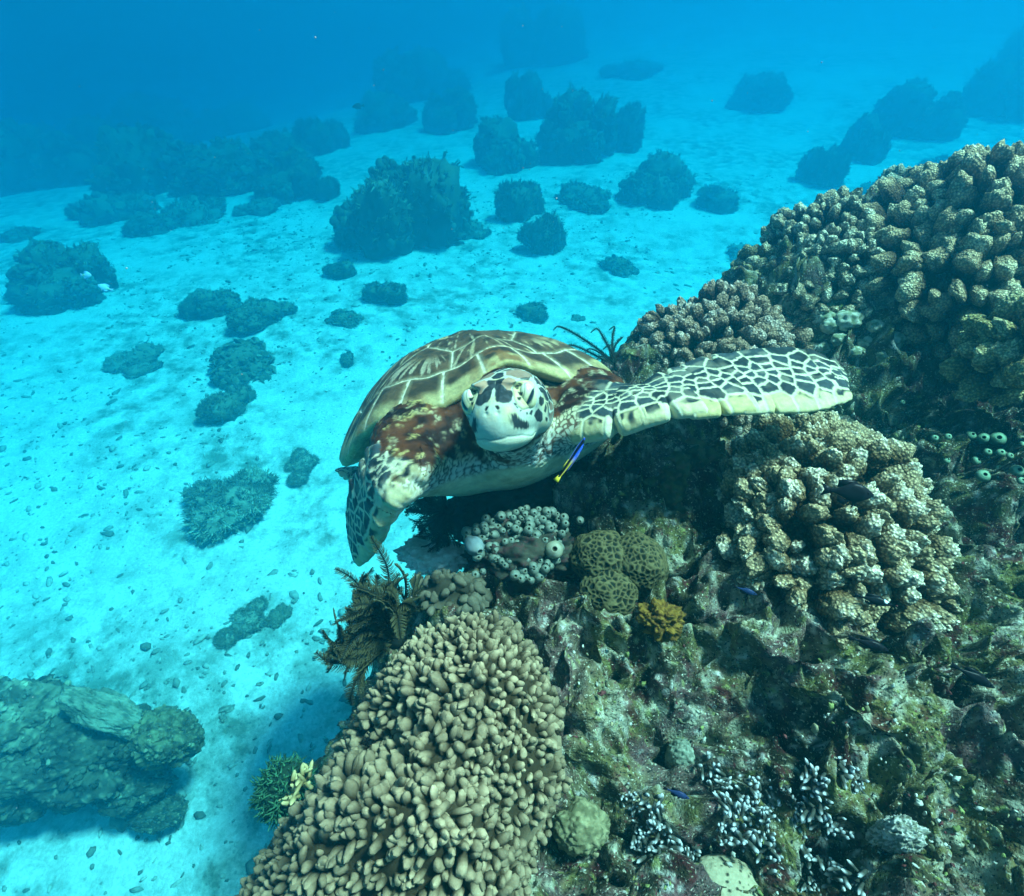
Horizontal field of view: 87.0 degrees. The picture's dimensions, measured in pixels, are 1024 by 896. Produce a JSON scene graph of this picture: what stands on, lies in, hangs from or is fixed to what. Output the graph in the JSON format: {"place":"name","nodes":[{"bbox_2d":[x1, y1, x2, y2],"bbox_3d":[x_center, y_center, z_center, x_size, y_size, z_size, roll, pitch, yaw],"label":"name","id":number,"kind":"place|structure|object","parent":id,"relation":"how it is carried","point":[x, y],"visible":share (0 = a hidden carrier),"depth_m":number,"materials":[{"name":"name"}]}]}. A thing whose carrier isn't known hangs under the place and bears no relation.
{"place":"outdoors","nodes":[
{"label":"outdoors","id":0,"kind":"place"},
{"bbox_2d":[0,0,493,80],"label":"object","id":1,"kind":"structure","parent":0,"point":[76,40],"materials":[{"name":"liquid"}]},
{"bbox_2d":[0,0,1023,895],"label":"seabed","id":2,"kind":"structure","parent":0,"point":[854,64],"depth_m":5.20,"materials":[{"name":"sand"}]},
{"bbox_2d":[0,225,41,243],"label":"coral patch","id":3,"kind":"object","parent":2,"relation":"on","point":[17,234],"visible":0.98,"depth_m":7.33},
{"bbox_2d":[0,797,47,827],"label":"boulder","id":4,"kind":"object","parent":2,"relation":"on","point":[12,815],"visible":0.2,"depth_m":2.03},
{"bbox_2d":[0,673,74,763],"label":"boulder","id":5,"kind":"object","parent":2,"relation":"on","point":[26,718],"visible":0.83,"depth_m":2.06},
{"bbox_2d":[0,116,98,196],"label":"coral mound","id":6,"kind":"object","parent":2,"relation":"on","point":[32,159],"visible":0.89,"depth_m":10.60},
{"bbox_2d":[0,235,118,315],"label":"coral mound","id":7,"kind":"object","parent":2,"relation":"on","point":[43,277],"visible":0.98,"depth_m":5.53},
{"bbox_2d":[28,112,116,148],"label":"coral mound","id":8,"kind":"object","parent":2,"relation":"on","point":[84,128],"visible":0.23,"depth_m":13.36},
{"bbox_2d":[0,703,150,815],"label":"boulder","id":9,"kind":"object","parent":2,"relation":"on","point":[64,766],"visible":0.54,"depth_m":2.00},
{"bbox_2d":[55,686,143,740],"bbox_3d":[-1.557,1.008,2.070,0.374,0.105,0.145,22,56,-2],"label":"plate coral","id":10,"kind":"object","parent":9,"relation":"on","point":[105,710],"visible":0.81,"depth_m":2.04},
{"bbox_2d":[62,188,161,227],"bbox_3d":[-6.030,-3.642,8.188,1.219,0.645,1.231,31,51,29],"label":"coral patch","id":11,"kind":"object","parent":2,"relation":"on","point":[96,209],"visible":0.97,"depth_m":7.88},
{"bbox_2d":[99,341,165,379],"bbox_3d":[-3.356,-0.753,4.778,0.534,0.175,0.529,-17,46,-18],"label":"coral patch","id":12,"kind":"object","parent":2,"relation":"on","point":[138,361],"visible":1,"depth_m":4.74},
{"bbox_2d":[84,118,184,196],"bbox_3d":[-6.435,-4.958,9.515,1.778,1.518,2.198,-15,45,-16],"label":"coral mound","id":13,"kind":"object","parent":2,"relation":"on","point":[126,155],"visible":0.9,"depth_m":8.82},
{"bbox_2d":[95,767,178,817],"bbox_3d":[-1.514,1.317,2.136,0.357,0.158,0.246,0,43,0],"label":"boulder","id":14,"kind":"object","parent":2,"relation":"on","point":[143,788],"visible":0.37,"depth_m":2.08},
{"bbox_2d":[107,90,203,144],"bbox_3d":[-10.399,-9.473,16.184,2.644,2.068,3.454,-33,52,-31],"label":"coral mound","id":15,"kind":"object","parent":2,"relation":"on","point":[175,118],"visible":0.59,"depth_m":15.48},
{"bbox_2d":[125,793,188,834],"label":"boulder","id":16,"kind":"object","parent":2,"relation":"on","point":[162,814],"visible":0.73,"depth_m":2.12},
{"bbox_2d":[126,704,204,770],"bbox_3d":[-1.308,1.101,2.047,0.239,0.286,0.210,0,43,0],"label":"boulder","id":17,"kind":"object","parent":2,"relation":"on","point":[176,739],"visible":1,"depth_m":1.99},
{"bbox_2d":[139,192,228,236],"bbox_3d":[-4.603,-3.261,7.689,1.137,0.507,1.415,2,43,2],"label":"coral patch","id":18,"kind":"object","parent":2,"relation":"on","point":[190,210],"visible":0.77,"depth_m":7.55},
{"bbox_2d":[120,211,180,237],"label":"coral mound","id":19,"kind":"object","parent":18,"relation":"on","point":[136,224],"visible":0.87,"depth_m":7.17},
{"bbox_2d":[176,287,241,320],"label":"coral mound","id":20,"kind":"object","parent":2,"relation":"on","point":[200,304],"visible":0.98,"depth_m":5.34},
{"bbox_2d":[165,135,272,197],"bbox_3d":[-5.024,-4.661,9.188,1.616,1.138,2.112,-7,43,-7],"label":"coral mound","id":21,"kind":"object","parent":2,"relation":"on","point":[226,171],"visible":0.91,"depth_m":8.62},
{"bbox_2d":[193,382,258,426],"bbox_3d":[-2.204,-0.329,4.210,0.343,0.279,0.525,23,48,23],"label":"rock","id":22,"kind":"object","parent":2,"relation":"on","point":[230,402],"visible":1,"depth_m":4.12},
{"bbox_2d":[174,464,281,546],"bbox_3d":[-1.774,0.329,3.425,0.647,0.275,0.575,-28,50,-27],"label":"leafy coral","id":23,"kind":"object","parent":2,"relation":"on","point":[225,507],"visible":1,"depth_m":3.33},
{"bbox_2d":[212,595,268,650],"bbox_3d":[-1.412,0.912,2.828,0.231,0.068,0.339,29,50,27],"label":"rock","id":24,"kind":"object","parent":2,"relation":"on","point":[250,617],"visible":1,"depth_m":2.81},
{"bbox_2d":[207,337,275,389],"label":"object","id":25,"kind":"object","parent":2,"relation":"on","point":[252,358],"visible":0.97,"depth_m":4.59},
{"bbox_2d":[231,195,281,216],"bbox_3d":[-3.728,-3.527,7.907,0.702,0.278,0.709,2,43,2],"label":"coral patch","id":26,"kind":"object","parent":2,"relation":"on","point":[262,206],"visible":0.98,"depth_m":7.73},
{"bbox_2d":[225,296,297,334],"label":"coral mound","id":27,"kind":"object","parent":2,"relation":"on","point":[250,314],"visible":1,"depth_m":5.09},
{"bbox_2d":[265,602,292,630],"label":"plate coral","id":28,"kind":"object","parent":2,"relation":"on","point":[278,615],"visible":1,"depth_m":2.87},
{"bbox_2d":[246,127,314,166],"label":"coral mound","id":29,"kind":"object","parent":2,"relation":"on","point":[270,144],"visible":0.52,"depth_m":9.90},
{"bbox_2d":[247,143,323,204],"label":"coral mound","id":30,"kind":"object","parent":2,"relation":"on","point":[289,178],"visible":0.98,"depth_m":8.15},
{"bbox_2d":[282,447,320,486],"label":"leafy coral","id":31,"kind":"object","parent":2,"relation":"on","point":[302,463],"visible":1,"depth_m":3.68},
{"bbox_2d":[291,114,350,155],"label":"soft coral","id":32,"kind":"object","parent":2,"relation":"on","point":[324,138],"visible":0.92,"depth_m":10.40},
{"bbox_2d":[312,175,341,200],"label":"soft coral","id":33,"kind":"object","parent":2,"relation":"on","point":[327,188],"visible":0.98,"depth_m":8.05},
{"bbox_2d":[321,258,356,279],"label":"soft coral","id":34,"kind":"object","parent":2,"relation":"on","point":[340,270],"visible":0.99,"depth_m":5.90},
{"bbox_2d":[324,308,364,328],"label":"plate coral","id":35,"kind":"object","parent":2,"relation":"on","point":[340,317],"visible":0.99,"depth_m":5.18},
{"bbox_2d":[351,89,417,134],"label":"coral mound","id":36,"kind":"object","parent":2,"relation":"on","point":[384,112],"visible":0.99,"depth_m":11.52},
{"bbox_2d":[360,280,408,304],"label":"soft coral","id":37,"kind":"object","parent":2,"relation":"on","point":[389,293],"visible":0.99,"depth_m":5.42},
{"bbox_2d":[329,150,473,259],"bbox_3d":[-1.352,-2.804,6.552,1.627,1.419,1.539,18,46,18],"label":"coral mound","id":38,"kind":"object","parent":2,"relation":"on","point":[392,207],"visible":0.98,"depth_m":6.19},
{"bbox_2d":[460,218,492,239],"bbox_3d":[-0.523,-2.740,6.822,0.516,0.236,0.501,-13,44,-13],"label":"coral patch","id":39,"kind":"object","parent":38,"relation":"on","point":[477,231],"visible":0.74,"depth_m":6.74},
{"bbox_2d":[372,44,473,103],"bbox_3d":[-2.584,-10.251,15.145,2.796,1.841,2.140,-19,46,-19],"label":"coral mound","id":40,"kind":"object","parent":2,"relation":"on","point":[418,73],"visible":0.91,"depth_m":14.34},
{"bbox_2d":[0,172,855,894],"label":"coral rubble","id":41,"kind":"object","parent":2,"relation":"on","point":[50,652],"visible":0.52,"depth_m":3.63,"materials":[{"name":"stone"}]},
{"bbox_2d":[421,82,478,134],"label":"coral mound","id":42,"kind":"object","parent":2,"relation":"on","point":[455,111],"visible":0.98,"depth_m":11.00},
{"bbox_2d":[472,114,541,175],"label":"coral mound","id":43,"kind":"object","parent":2,"relation":"on","point":[501,146],"visible":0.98,"depth_m":8.66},
{"bbox_2d":[492,175,545,222],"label":"soft coral","id":44,"kind":"object","parent":2,"relation":"on","point":[518,201],"visible":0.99,"depth_m":6.97},
{"bbox_2d":[504,69,553,120],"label":"coral mound","id":45,"kind":"object","parent":2,"relation":"on","point":[526,97],"visible":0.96,"depth_m":11.11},
{"bbox_2d":[515,301,548,323],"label":"soft coral","id":46,"kind":"object","parent":2,"relation":"on","point":[533,311],"visible":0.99,"depth_m":5.19},
{"bbox_2d":[515,209,567,255],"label":"soft coral","id":47,"kind":"object","parent":2,"relation":"on","point":[544,234],"visible":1,"depth_m":6.30},
{"bbox_2d":[497,0,591,68],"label":"coral mound","id":48,"kind":"object","parent":2,"relation":"on","point":[553,35],"visible":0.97,"depth_m":16.11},
{"bbox_2d":[534,80,620,165],"bbox_3d":[1.132,-5.251,9.106,1.367,1.425,1.445,14,45,14],"label":"coral mound","id":49,"kind":"object","parent":2,"relation":"on","point":[576,126],"visible":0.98,"depth_m":8.72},
{"bbox_2d":[554,180,612,214],"bbox_3d":[1.047,-3.482,7.521,0.809,0.394,1.007,-34,53,-31],"label":"coral patch","id":50,"kind":"object","parent":2,"relation":"on","point":[588,199],"visible":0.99,"depth_m":7.35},
{"bbox_2d":[598,254,639,277],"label":"plate coral","id":51,"kind":"object","parent":2,"relation":"on","point":[622,266],"visible":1,"depth_m":6.04},
{"bbox_2d":[614,100,646,152],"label":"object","id":52,"kind":"object","parent":2,"relation":"on","point":[631,123],"visible":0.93,"depth_m":9.13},
{"bbox_2d":[597,58,665,79],"bbox_3d":[3.163,-9.899,14.121,1.679,0.592,1.694,29,50,28],"label":"coral patch","id":53,"kind":"object","parent":2,"relation":"on","point":[637,69],"visible":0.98,"depth_m":13.67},
{"bbox_2d":[615,149,697,210],"bbox_3d":[2.022,-3.688,7.510,0.933,0.757,1.154,23,48,23],"label":"coral mound","id":54,"kind":"object","parent":2,"relation":"on","point":[661,180],"visible":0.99,"depth_m":7.26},
{"bbox_2d":[696,183,739,214],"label":"soft coral","id":55,"kind":"object","parent":2,"relation":"on","point":[714,198],"visible":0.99,"depth_m":7.12},
{"bbox_2d":[724,71,794,112],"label":"coral mound","id":56,"kind":"object","parent":2,"relation":"on","point":[769,92],"visible":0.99,"depth_m":11.08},
{"bbox_2d":[794,140,854,187],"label":"soft coral","id":57,"kind":"object","parent":2,"relation":"on","point":[822,167],"visible":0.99,"depth_m":7.66},
{"bbox_2d":[839,112,893,164],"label":"coral mound","id":58,"kind":"object","parent":2,"relation":"on","point":[866,140],"visible":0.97,"depth_m":8.36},
{"bbox_2d":[872,76,970,140],"bbox_3d":[7.168,-5.887,9.553,1.509,1.144,1.427,15,45,15],"label":"coral mound","id":59,"kind":"object","parent":2,"relation":"on","point":[911,109],"visible":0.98,"depth_m":9.14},
{"bbox_2d":[960,53,1023,120],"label":"coral mound","id":60,"kind":"object","parent":2,"relation":"on","point":[991,88],"visible":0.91,"depth_m":9.80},
{"bbox_2d":[993,24,1023,61],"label":"coral mound","id":61,"kind":"object","parent":2,"relation":"on","point":[1014,44],"visible":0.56,"depth_m":11.57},
{"bbox_2d":[312,187,1023,895],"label":"reef terrain","id":62,"kind":"structure","parent":0,"point":[754,683],"depth_m":0.84,"materials":[{"name":"stone"}]},
{"bbox_2d":[247,751,317,831],"bbox_3d":[-0.335,0.507,0.799,0.099,0.134,0.099,0,43,0],"label":"coral","id":63,"kind":"object","parent":62,"relation":"on","point":[273,787],"visible":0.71,"depth_m":0.77},
{"bbox_2d":[234,609,572,895],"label":"finger coral","id":64,"kind":"object","parent":62,"relation":"on","point":[458,781],"visible":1,"depth_m":0.59,"materials":[{"name":"stone"}]},
{"bbox_2d":[291,759,313,796],"bbox_3d":[-0.296,0.466,0.766,0.031,0.039,0.046,0,43,0],"label":"coral sprig","id":65,"kind":"object","parent":64,"relation":"attached to","point":[301,779],"visible":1,"depth_m":0.76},
{"bbox_2d":[313,536,424,705],"bbox_3d":[-0.190,0.239,0.750,0.147,0.177,0.170,0,43,0],"label":"feather star","id":66,"kind":"object","parent":64,"relation":"attached to","point":[377,619],"visible":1,"depth_m":0.72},
{"bbox_2d":[393,532,467,574],"bbox_3d":[-0.150,0.213,1.081,0.181,0.047,0.104,0,43,0],"label":"reef rock","id":67,"kind":"object","parent":62,"relation":"on","point":[413,555],"visible":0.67,"depth_m":1.06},
{"bbox_2d":[404,496,460,551],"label":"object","id":68,"kind":"object","parent":67,"relation":"on","point":[440,509],"visible":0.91,"depth_m":1.04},
{"bbox_2d":[409,568,492,616],"bbox_3d":[-0.103,0.230,0.896,0.143,0.058,0.096,0,43,0],"label":"finger coral","id":69,"kind":"object","parent":62,"relation":"on","point":[466,592],"visible":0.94,"depth_m":0.88},
{"bbox_2d":[438,472,558,543],"bbox_3d":[0.015,0.140,1.192,0.389,0.236,0.225,0,43,0],"label":"reef rock","id":70,"kind":"object","parent":62,"relation":"on","point":[470,510],"visible":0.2,"depth_m":1.12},
{"bbox_2d":[460,509,575,595],"bbox_3d":[0.019,0.210,1.031,0.235,0.158,0.164,0,43,0],"label":"reef rock","id":71,"kind":"object","parent":62,"relation":"on","point":[522,551],"visible":0.45,"depth_m":0.98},
{"bbox_2d":[464,536,484,554],"bbox_3d":[-0.067,0.175,0.966,0.034,0.034,0.042,-48,41,-6],"label":"sea squirt","id":72,"kind":"object","parent":71,"relation":"on","point":[473,545],"visible":1,"depth_m":0.95},
{"bbox_2d":[545,540,562,558],"bbox_3d":[0.075,0.181,0.963,0.032,0.024,0.033,16,74,5],"label":"sea squirt","id":73,"kind":"object","parent":71,"relation":"on","point":[551,552],"visible":1,"depth_m":0.96},
{"bbox_2d":[556,449,604,476],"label":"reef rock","id":74,"kind":"object","parent":62,"relation":"on","point":[587,462],"visible":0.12,"depth_m":1.18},
{"bbox_2d":[552,796,610,857],"bbox_3d":[0.093,0.507,0.723,0.080,0.078,0.069,0,43,0],"label":"sponge","id":75,"kind":"object","parent":62,"relation":"on","point":[581,826],"visible":0.97,"depth_m":0.70},
{"bbox_2d":[553,325,623,370],"bbox_3d":[0.208,-0.258,1.433,0.198,0.110,0.155,0,43,0],"label":"feather star","id":76,"kind":"object","parent":62,"relation":"on","point":[611,359],"visible":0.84,"depth_m":1.43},
{"bbox_2d":[335,330,852,566],"bbox_3d":[0.042,-0.090,1.258,0.928,0.422,0.991,-13,9,-15],"label":"sea turtle","id":77,"kind":"object","parent":62,"relation":"on","point":[465,412],"visible":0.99,"depth_m":0.95},
{"bbox_2d":[554,437,584,481],"bbox_3d":[0.088,0.018,0.799,0.013,0.008,0.078,34,90,40],"label":"cleaner fish","id":78,"kind":"object","parent":77,"relation":"on","point":[568,464],"visible":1,"depth_m":0.80},
{"bbox_2d":[569,530,623,577],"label":"brain coral","id":79,"kind":"object","parent":62,"relation":"on","point":[594,553],"visible":0.74,"depth_m":0.96},
{"bbox_2d":[579,570,638,615],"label":"brain coral","id":80,"kind":"object","parent":62,"relation":"on","point":[611,591],"visible":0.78,"depth_m":0.92},
{"bbox_2d":[630,820,647,852],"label":"white tipped coral","id":81,"kind":"object","parent":62,"relation":"on","point":[638,833],"visible":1,"depth_m":0.73},
{"bbox_2d":[619,531,668,599],"bbox_3d":[0.228,0.214,0.987,0.112,0.117,0.111,0,43,0],"label":"brain coral","id":82,"kind":"object","parent":62,"relation":"on","point":[645,566],"visible":0.64,"depth_m":0.94},
{"bbox_2d":[634,825,661,863],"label":"white tipped coral","id":83,"kind":"object","parent":62,"relation":"on","point":[651,849],"visible":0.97,"depth_m":0.73},
{"bbox_2d":[639,792,665,826],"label":"white tipped coral","id":84,"kind":"object","parent":62,"relation":"on","point":[658,808],"visible":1,"depth_m":0.73},
{"bbox_2d":[646,810,671,843],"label":"white tipped coral","id":85,"kind":"object","parent":62,"relation":"on","point":[652,827],"visible":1,"depth_m":0.72},
{"bbox_2d":[635,597,686,642],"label":"coral","id":86,"kind":"object","parent":62,"relation":"on","point":[662,620],"visible":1,"depth_m":0.85},
{"bbox_2d":[619,425,721,512],"bbox_3d":[0.324,0.064,1.129,0.229,0.209,0.217,0,43,0],"label":"reef rock","id":87,"kind":"object","parent":62,"relation":"on","point":[673,485],"visible":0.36,"depth_m":1.05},
{"bbox_2d":[659,834,688,855],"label":"white tipped coral","id":88,"kind":"object","parent":62,"relation":"on","point":[673,842],"visible":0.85,"depth_m":0.72},
{"bbox_2d":[664,738,695,768],"bbox_3d":[0.267,0.488,0.849,0.053,0.082,0.057,0,43,0],"label":"sponge","id":89,"kind":"object","parent":62,"relation":"on","point":[679,751],"visible":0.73,"depth_m":0.83},
{"bbox_2d":[694,751,725,786],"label":"white tipped coral","id":90,"kind":"object","parent":62,"relation":"on","point":[714,770],"visible":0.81,"depth_m":0.79},
{"bbox_2d":[706,774,732,796],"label":"white tipped coral","id":91,"kind":"object","parent":62,"relation":"on","point":[719,780],"visible":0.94,"depth_m":0.76},
{"bbox_2d":[635,279,813,433],"bbox_3d":[0.566,-0.265,1.479,0.470,0.320,0.436,-25,48,-24],"label":"branching coral","id":92,"kind":"object","parent":62,"relation":"on","point":[710,320],"visible":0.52,"depth_m":1.42},
{"bbox_2d":[698,854,759,895],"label":"spotted coral","id":93,"kind":"object","parent":62,"relation":"on","point":[739,874],"visible":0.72,"depth_m":0.70},
{"bbox_2d":[713,791,749,831],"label":"white tipped coral","id":94,"kind":"object","parent":62,"relation":"on","point":[724,801],"visible":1,"depth_m":0.72},
{"bbox_2d":[733,785,754,825],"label":"white tipped coral","id":95,"kind":"object","parent":62,"relation":"on","point":[739,796],"visible":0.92,"depth_m":0.73},
{"bbox_2d":[728,823,761,862],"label":"white tipped coral","id":96,"kind":"object","parent":62,"relation":"on","point":[751,834],"visible":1,"depth_m":0.70},
{"bbox_2d":[739,774,770,806],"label":"white tipped coral","id":97,"kind":"object","parent":62,"relation":"on","point":[755,789],"visible":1,"depth_m":0.74},
{"bbox_2d":[759,832,780,859],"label":"white tipped coral","id":98,"kind":"object","parent":62,"relation":"on","point":[770,846],"visible":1,"depth_m":0.70},
{"bbox_2d":[564,596,1023,895],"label":"encrusting growth","id":99,"kind":"object","parent":62,"relation":"on","point":[917,802],"visible":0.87,"depth_m":0.71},
{"bbox_2d":[797,871,819,894],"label":"white tipped coral","id":100,"kind":"object","parent":62,"relation":"on","point":[806,887],"visible":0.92,"depth_m":0.72},
{"bbox_2d":[799,758,824,795],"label":"white tipped coral","id":101,"kind":"object","parent":62,"relation":"on","point":[812,771],"visible":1,"depth_m":0.70},
{"bbox_2d":[799,835,824,870],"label":"white tipped coral","id":102,"kind":"object","parent":62,"relation":"on","point":[806,855],"visible":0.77,"depth_m":0.72},
{"bbox_2d":[796,796,832,829],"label":"white tipped coral","id":103,"kind":"object","parent":62,"relation":"on","point":[817,814],"visible":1,"depth_m":0.70},
{"bbox_2d":[805,772,833,803],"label":"white tipped coral","id":104,"kind":"object","parent":62,"relation":"on","point":[826,780],"visible":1,"depth_m":0.70},
{"bbox_2d":[706,410,962,651],"bbox_3d":[0.574,0.133,0.983,0.454,0.246,0.498,0,43,0],"label":"branching coral","id":105,"kind":"object","parent":62,"relation":"on","point":[793,528],"visible":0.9,"depth_m":0.91},
{"bbox_2d":[759,186,914,323],"bbox_3d":[0.951,-0.528,1.544,0.504,0.363,0.501,0,43,0],"label":"branching coral","id":106,"kind":"object","parent":62,"relation":"on","point":[799,222],"visible":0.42,"depth_m":1.44},
{"bbox_2d":[722,241,778,284],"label":"branching coral","id":107,"kind":"object","parent":106,"relation":"on","point":[750,257],"visible":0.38,"depth_m":1.56},
{"bbox_2d":[824,817,855,839],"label":"white tipped coral","id":108,"kind":"object","parent":62,"relation":"on","point":[831,829],"visible":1,"depth_m":0.71},
{"bbox_2d":[824,859,867,895],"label":"white tipped coral","id":109,"kind":"object","parent":62,"relation":"on","point":[835,870],"visible":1,"depth_m":0.69},
{"bbox_2d":[821,480,873,508],"bbox_3d":[0.491,0.067,0.792,0.070,0.042,0.011,7,2,14],"label":"damselfish","id":110,"kind":"object","parent":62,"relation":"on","point":[853,491],"visible":1,"depth_m":0.79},
{"bbox_2d":[836,756,859,789],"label":"white tipped coral","id":111,"kind":"object","parent":62,"relation":"on","point":[845,774],"visible":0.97,"depth_m":0.72},
{"bbox_2d":[834,310,864,330],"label":"knobby coral","id":112,"kind":"object","parent":62,"relation":"on","point":[847,320],"visible":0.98,"depth_m":1.38},
{"bbox_2d":[853,591,891,607],"bbox_3d":[0.547,0.232,0.821,0.055,0.020,0.008,14,3,14],"label":"damselfish","id":113,"kind":"object","parent":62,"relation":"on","point":[872,599],"visible":1,"depth_m":0.82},
{"bbox_2d":[865,163,924,193],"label":"branching coral","id":114,"kind":"object","parent":62,"relation":"on","point":[896,172],"visible":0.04,"depth_m":1.70},
{"bbox_2d":[865,814,930,854],"bbox_3d":[0.487,0.493,0.685,0.059,0.093,0.040,0,43,0],"label":"sponge","id":115,"kind":"object","parent":62,"relation":"on","point":[899,834],"visible":0.98,"depth_m":0.67},
{"bbox_2d":[861,138,1023,359],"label":"branching coral","id":116,"kind":"object","parent":62,"relation":"on","point":[958,216],"visible":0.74,"depth_m":1.29},
{"bbox_2d":[939,289,1023,406],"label":"branching coral","id":117,"kind":"object","parent":62,"relation":"on","point":[986,361],"visible":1,"depth_m":1.13},
{"bbox_2d":[846,633,888,651],"bbox_3d":[0.487,0.269,0.741,0.054,0.020,0.008,17,4,13],"label":"damselfish","id":118,"kind":"object","parent":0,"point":[871,644],"visible":1,"depth_m":0.74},
{"bbox_2d":[947,661,994,688],"bbox_3d":[0.630,0.314,0.741,0.060,0.022,0.009,29,7,12],"label":"damselfish","id":119,"kind":"object","parent":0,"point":[976,677],"visible":1,"depth_m":0.74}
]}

